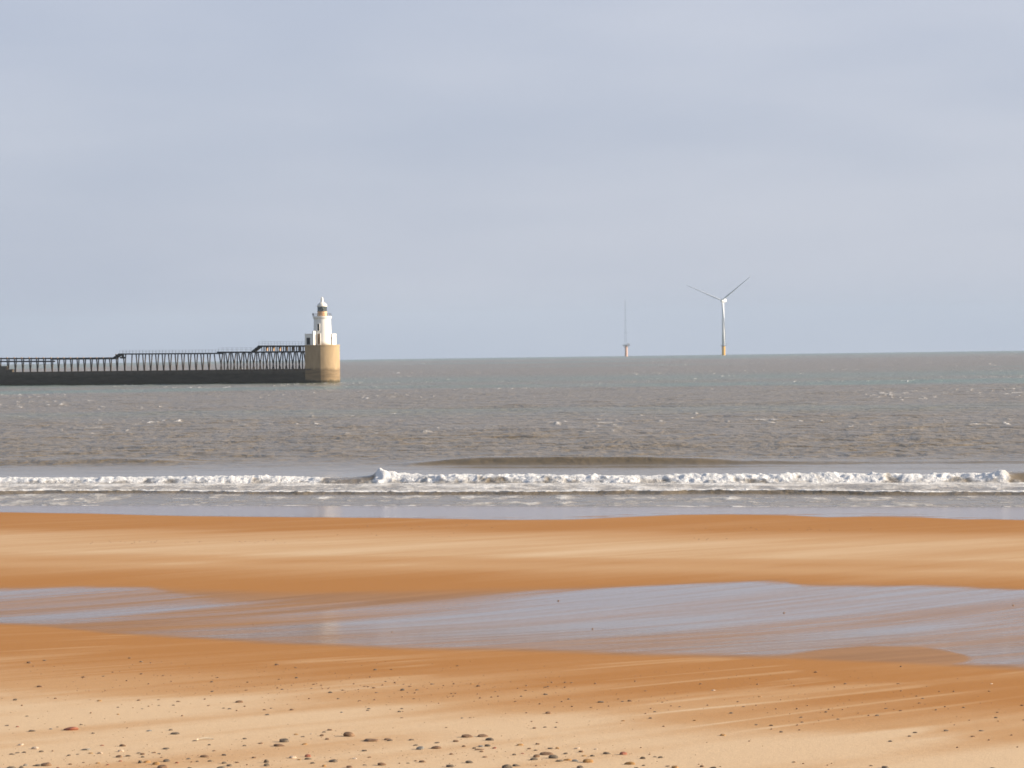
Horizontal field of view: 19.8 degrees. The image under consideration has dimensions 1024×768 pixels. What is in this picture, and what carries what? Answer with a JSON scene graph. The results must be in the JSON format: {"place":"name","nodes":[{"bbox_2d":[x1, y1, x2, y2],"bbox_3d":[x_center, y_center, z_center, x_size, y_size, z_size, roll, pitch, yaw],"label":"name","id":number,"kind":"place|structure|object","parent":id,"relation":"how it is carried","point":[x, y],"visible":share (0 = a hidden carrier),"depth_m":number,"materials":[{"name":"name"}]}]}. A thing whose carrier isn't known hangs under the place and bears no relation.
{"place":"outdoors","nodes":[
{"label":"outdoors","id":0,"kind":"place"},
{"bbox_2d":[0,512,1023,767],"bbox_3d":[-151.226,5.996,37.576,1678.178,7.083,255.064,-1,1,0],"label":"beach","id":1,"kind":"structure","parent":0,"point":[294,562],"depth_m":48.27,"materials":[{"name":"beige sand"}]},
{"bbox_2d":[41,762,51,765],"bbox_3d":[-5.057,4.143,31.851,0.120,0.064,0.104,-5,0,-18],"label":"stone","id":2,"kind":"object","parent":1,"relation":"on","point":[46,764],"visible":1,"depth_m":31.82,"materials":[{"name":"brown stone"}]},
{"bbox_2d":[64,727,78,730],"bbox_3d":[-5.477,4.282,36.356,0.191,0.062,0.146,-8,-5,14],"label":"stone","id":3,"kind":"object","parent":1,"relation":"on","point":[72,728],"visible":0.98,"depth_m":36.31,"materials":[{"name":"orange stone"}]},
{"bbox_2d":[157,765,167,767],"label":"stone","id":4,"kind":"object","parent":1,"relation":"on","point":[162,766],"visible":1,"depth_m":31.55,"materials":[{"name":"brown stone"}]},
{"bbox_2d":[279,738,288,741],"bbox_3d":[-2.693,4.231,34.690,0.123,0.075,0.109,1,3,-19],"label":"stone","id":5,"kind":"object","parent":1,"relation":"on","point":[284,740],"visible":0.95,"depth_m":34.66,"materials":[{"name":"grey stone"}]},
{"bbox_2d":[343,732,354,736],"bbox_3d":[-1.970,4.247,35.450,0.133,0.086,0.128,6,2,27],"label":"stone","id":6,"kind":"object","parent":1,"relation":"on","point":[349,734],"visible":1,"depth_m":35.41,"materials":[{"name":"brown stone"}]},
{"bbox_2d":[363,739,377,741],"bbox_3d":[-1.676,4.234,34.800,0.183,0.050,0.181,0,1,-4],"label":"stone","id":7,"kind":"object","parent":1,"relation":"on","point":[370,740],"visible":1,"depth_m":34.74,"materials":[{"name":"brown stone"}]},
{"bbox_2d":[461,734,472,737],"bbox_3d":[-0.539,4.245,35.293,0.147,0.055,0.118,6,2,-6],"label":"stone","id":8,"kind":"object","parent":1,"relation":"on","point":[466,736],"visible":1,"depth_m":35.26,"materials":[{"name":"brown stone"}]},
{"bbox_2d":[502,764,512,767],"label":"stone","id":9,"kind":"object","parent":1,"relation":"on","point":[506,766],"visible":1,"depth_m":31.42,"materials":[{"name":"grey stone"}]},
{"bbox_2d":[0,580,1023,666],"bbox_3d":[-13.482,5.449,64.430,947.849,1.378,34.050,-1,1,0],"label":"tidal pool","id":10,"kind":"structure","parent":1,"relation":"on","point":[979,626],"depth_m":67.56,"materials":[{"name":"grey liquid"}]},
{"bbox_2d":[540,752,553,754],"bbox_3d":[0.392,4.175,33.070,0.160,0.047,0.123,3,7,1],"label":"stone","id":11,"kind":"object","parent":1,"relation":"on","point":[545,753],"visible":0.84,"depth_m":33.04,"materials":[{"name":"stone"}]},
{"bbox_2d":[548,755,557,758],"bbox_3d":[0.462,4.160,32.663,0.109,0.060,0.098,6,10,25],"label":"stone","id":12,"kind":"object","parent":1,"relation":"on","point":[553,756],"visible":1,"depth_m":32.63,"materials":[{"name":"grey stone"}]},
{"bbox_2d":[583,759,592,762],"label":"stone","id":13,"kind":"object","parent":1,"relation":"on","point":[587,760],"visible":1,"depth_m":32.15,"materials":[{"name":"beige stone"}]},
{"bbox_2d":[624,762,634,764],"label":"stone","id":14,"kind":"object","parent":1,"relation":"on","point":[629,763],"visible":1,"depth_m":31.91,"materials":[{"name":"brown stone"}]},
{"bbox_2d":[0,351,1023,506],"bbox_3d":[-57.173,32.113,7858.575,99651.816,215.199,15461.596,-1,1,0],"label":"sea","id":15,"kind":"structure","parent":0,"point":[916,429],"depth_m":285.27,"materials":[{"name":"liquid"}]},
{"bbox_2d":[0,341,339,385],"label":"pier","id":16,"kind":"structure","parent":15,"relation":"in","point":[322,363],"depth_m":883.06,"materials":[{"name":"concrete"}]},
{"bbox_2d":[305,297,335,344],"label":"lighthouse","id":17,"kind":"object","parent":16,"relation":"on","point":[321,334],"visible":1,"depth_m":865.59,"materials":[{"name":"white paint"}]},
{"bbox_2d":[317,333,320,344],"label":"door","id":18,"kind":"structure","parent":17,"relation":"in","point":[318,334],"depth_m":865.15,"materials":[{"name":"white"}]},
{"bbox_2d":[622,308,629,356],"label":"met mast","id":19,"kind":"object","parent":15,"relation":"in","point":[626,345],"visible":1,"depth_m":5897.24,"materials":[{"name":"metal"}]},
{"bbox_2d":[687,276,750,354],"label":"wind turbine","id":20,"kind":"object","parent":15,"relation":"in","point":[723,300],"visible":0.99,"depth_m":5946.52,"materials":[{"name":"metal"}]},
{"bbox_2d":[0,505,1023,519],"bbox_3d":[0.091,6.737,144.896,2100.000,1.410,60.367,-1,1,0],"label":"wet sand","id":21,"kind":"structure","parent":0,"point":[535,512],"depth_m":145.01,"materials":[{"name":"grey sand"}]},
{"bbox_2d":[0,0,1023,363],"label":"sky","id":22,"kind":"structure","parent":0,"point":[450,178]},
{"bbox_2d":[2,526,1023,767],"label":"pebbles","id":23,"kind":"object","parent":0,"point":[453,695],"visible":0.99,"depth_m":41.20,"materials":[{"name":"brown stone"}]}
]}

